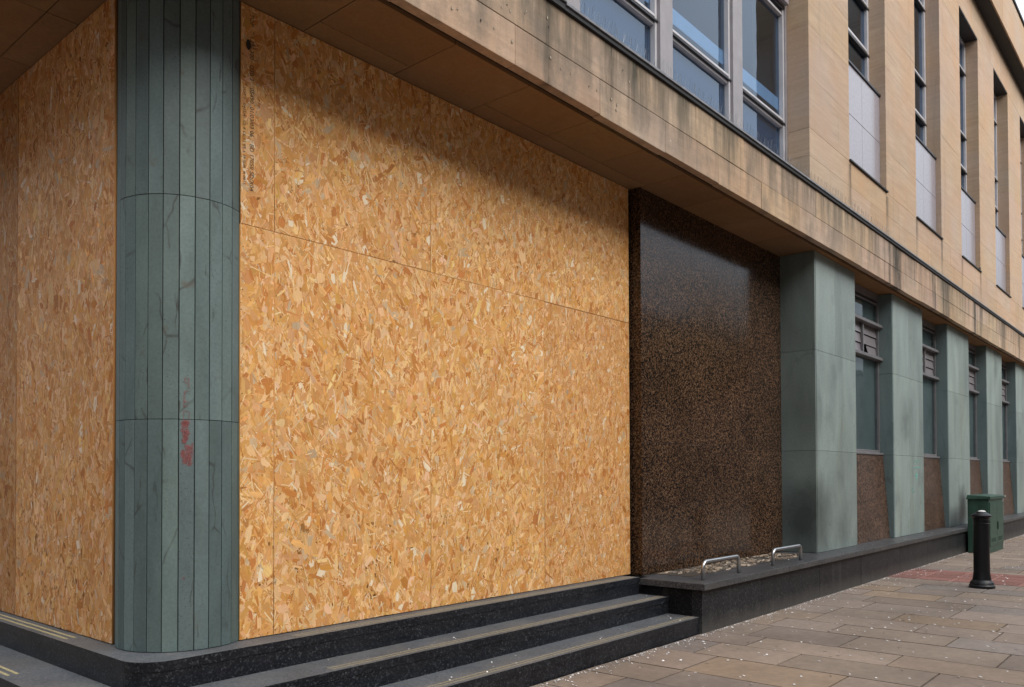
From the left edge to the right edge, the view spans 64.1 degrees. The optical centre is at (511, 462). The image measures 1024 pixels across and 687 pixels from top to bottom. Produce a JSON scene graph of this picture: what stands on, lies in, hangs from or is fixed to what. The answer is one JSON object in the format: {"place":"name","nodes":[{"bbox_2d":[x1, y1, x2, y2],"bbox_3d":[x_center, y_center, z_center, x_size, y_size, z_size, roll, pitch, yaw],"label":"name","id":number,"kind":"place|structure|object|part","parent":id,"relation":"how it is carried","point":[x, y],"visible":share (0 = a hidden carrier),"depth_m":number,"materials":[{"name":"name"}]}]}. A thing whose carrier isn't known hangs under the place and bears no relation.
{"place":"outdoors","nodes":[
{"label":"outdoors","id":0,"kind":"place"},
{"bbox_2d":[531,535,1023,686],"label":"pavement","id":1,"kind":"structure","parent":0,"point":[971,652],"depth_m":6.76,"materials":[{"name":"stone"}]},
{"bbox_2d":[449,525,1021,686],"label":"fallen petals","id":2,"kind":"object","parent":1,"relation":"on","point":[792,631],"visible":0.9,"depth_m":7.44,"materials":[{"name":"white plant"}]},
{"bbox_2d":[966,494,1004,552],"bbox_3d":[8.831,1.123,15.233,0.404,1.050,1.330,-1,-1,41],"label":"street cabinet","id":3,"kind":"object","parent":1,"relation":"on","point":[991,504],"visible":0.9,"depth_m":14.86,"materials":[{"name":"green metal"}]},
{"bbox_3d":[8.761,1.127,14.898,0.016,0.790,0.591,-1,-1,41],"label":"door","id":4,"kind":"part","parent":3,"relation":"part of","materials":[{"name":"green paint"}]},
{"bbox_3d":[9.157,1.134,15.347,0.029,0.790,0.591,-1,-1,41],"label":"door","id":5,"kind":"part","parent":3,"relation":"part of","materials":[{"name":"green paint"}]},
{"bbox_2d":[888,568,1023,586],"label":"red paving","id":6,"kind":"structure","parent":0,"point":[966,577],"depth_m":11.37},
{"bbox_2d":[1015,0,1023,19],"label":"sky","id":7,"kind":"structure","parent":0,"point":[1020,3],"materials":[{"name":"white"}]},
{"label":"ground","id":8,"kind":"structure","parent":0,"visible":0},
{"bbox_2d":[0,576,698,686],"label":"entrance steps","id":9,"kind":"structure","parent":8,"relation":"on","point":[563,630],"depth_m":5.29,"materials":[{"name":"black stone"}]},
{"bbox_2d":[0,0,1023,651],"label":"corner building","id":10,"kind":"structure","parent":8,"relation":"on","point":[826,262],"depth_m":8.71,"materials":[{"name":"stone"}]},
{"bbox_2d":[0,0,117,643],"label":"side boarding","id":11,"kind":"object","parent":10,"relation":"attached to","point":[58,185],"visible":1,"depth_m":5.17,"materials":[{"name":"beige wood"}]},
{"bbox_2d":[238,2,629,639],"bbox_3d":[-0.265,-0.814,6.364,0.072,3.744,4.275,-1,-1,41],"label":"boarded shopfront","id":12,"kind":"object","parent":10,"relation":"attached to","point":[434,350],"visible":1,"depth_m":5.79,"materials":[{"name":"brown wood"}]},
{"bbox_2d":[580,0,657,66],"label":"window","id":13,"kind":"structure","parent":10,"relation":"in","point":[631,17],"depth_m":7.34,"materials":[{"name":"glass"}]},
{"bbox_2d":[673,0,730,119],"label":"window","id":14,"kind":"structure","parent":10,"relation":"in","point":[690,63],"depth_m":8.41,"materials":[{"name":"metal"}]},
{"bbox_2d":[743,0,785,159],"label":"window","id":15,"kind":"structure","parent":10,"relation":"in","point":[770,125],"depth_m":9.64,"materials":[{"name":"metal"}]},
{"bbox_2d":[848,0,880,96],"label":"tall window","id":16,"kind":"structure","parent":10,"relation":"in","point":[862,48],"depth_m":12.06,"materials":[{"name":"metal"}]},
{"bbox_2d":[855,283,883,454],"bbox_3d":[5.137,-1.360,12.057,0.135,2.483,1.696,-1,-1,41],"label":"street window","id":17,"kind":"structure","parent":10,"relation":"in","point":[866,315],"depth_m":12.40,"materials":[{"name":"grey glass"}]},
{"bbox_2d":[914,0,936,159],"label":"tall window","id":18,"kind":"structure","parent":10,"relation":"in","point":[920,78],"depth_m":14.48,"materials":[{"name":"metal"}]},
{"bbox_2d":[922,319,939,457],"bbox_3d":[7.351,-1.322,14.624,0.135,2.483,1.676,-1,-1,41],"label":"street window","id":19,"kind":"structure","parent":10,"relation":"in","point":[929,351],"depth_m":15.07,"materials":[{"name":"grey glass"}]},
{"bbox_2d":[959,7,976,203],"bbox_3d":[8.871,-6.980,16.223,0.346,3.371,1.598,-1,-1,41],"label":"tall window","id":20,"kind":"structure","parent":10,"relation":"in","point":[966,34],"depth_m":16.81,"materials":[{"name":"metal"}]},
{"bbox_2d":[968,343,979,460],"bbox_3d":[9.564,-1.284,17.192,0.135,2.483,1.656,-1,-1,41],"label":"street window","id":21,"kind":"structure","parent":10,"relation":"in","point":[973,393],"depth_m":17.73,"materials":[{"name":"grey glass"}]},
{"bbox_2d":[993,68,1006,236],"bbox_3d":[10.928,-6.945,18.608,0.346,3.371,1.598,-1,-1,41],"label":"tall window","id":22,"kind":"structure","parent":10,"relation":"in","point":[999,90],"depth_m":19.18,"materials":[{"name":"metal"}]},
{"bbox_2d":[1001,360,1009,461],"bbox_3d":[11.758,-1.247,19.736,0.135,2.483,1.716,-1,-1,41],"label":"street window","id":23,"kind":"structure","parent":10,"relation":"in","point":[1004,378],"depth_m":20.35,"materials":[{"name":"grey glass"}]},
{"bbox_2d":[1020,117,1023,257],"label":"tall window","id":24,"kind":"structure","parent":10,"relation":"in","point":[1021,122],"depth_m":21.56,"materials":[{"name":"metal"}]},
{"bbox_2d":[621,512,1023,633],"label":"granite plinth","id":25,"kind":"structure","parent":8,"relation":"on","point":[716,600],"depth_m":9.00,"materials":[{"name":"black stone"}]},
{"bbox_2d":[701,554,740,579],"bbox_3d":[2.001,0.996,7.814,0.038,0.187,0.778,-1,-1,41],"label":"steel hoop","id":26,"kind":"object","parent":25,"relation":"on","point":[711,560],"visible":1,"depth_m":7.76,"materials":[{"name":"silver metal"}]},
{"bbox_2d":[655,553,798,576],"bbox_3d":[2.476,1.098,8.946,0.437,0.022,2.826,-1,-1,41],"label":"stone shard bed","id":27,"kind":"object","parent":25,"relation":"on","point":[721,566],"visible":0.81,"depth_m":8.69,"materials":[{"name":"beige gravel"}]},
{"bbox_2d":[771,544,801,565],"bbox_3d":[3.029,1.014,9.007,0.038,0.187,0.798,-1,-1,41],"label":"steel hoop","id":28,"kind":"object","parent":25,"relation":"on","point":[799,546],"visible":1,"depth_m":8.91,"materials":[{"name":"silver metal"}]},
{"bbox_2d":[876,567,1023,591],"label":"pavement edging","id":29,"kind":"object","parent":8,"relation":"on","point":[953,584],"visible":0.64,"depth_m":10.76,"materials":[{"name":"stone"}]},
{"bbox_2d":[969,510,995,588],"bbox_3d":[5.883,1.086,10.256,0.292,0.968,0.292,-1,-1,41],"label":"bollard","id":30,"kind":"object","parent":29,"relation":"on","point":[981,578],"visible":1,"depth_m":10.18,"materials":[{"name":"black metal"}]}
]}

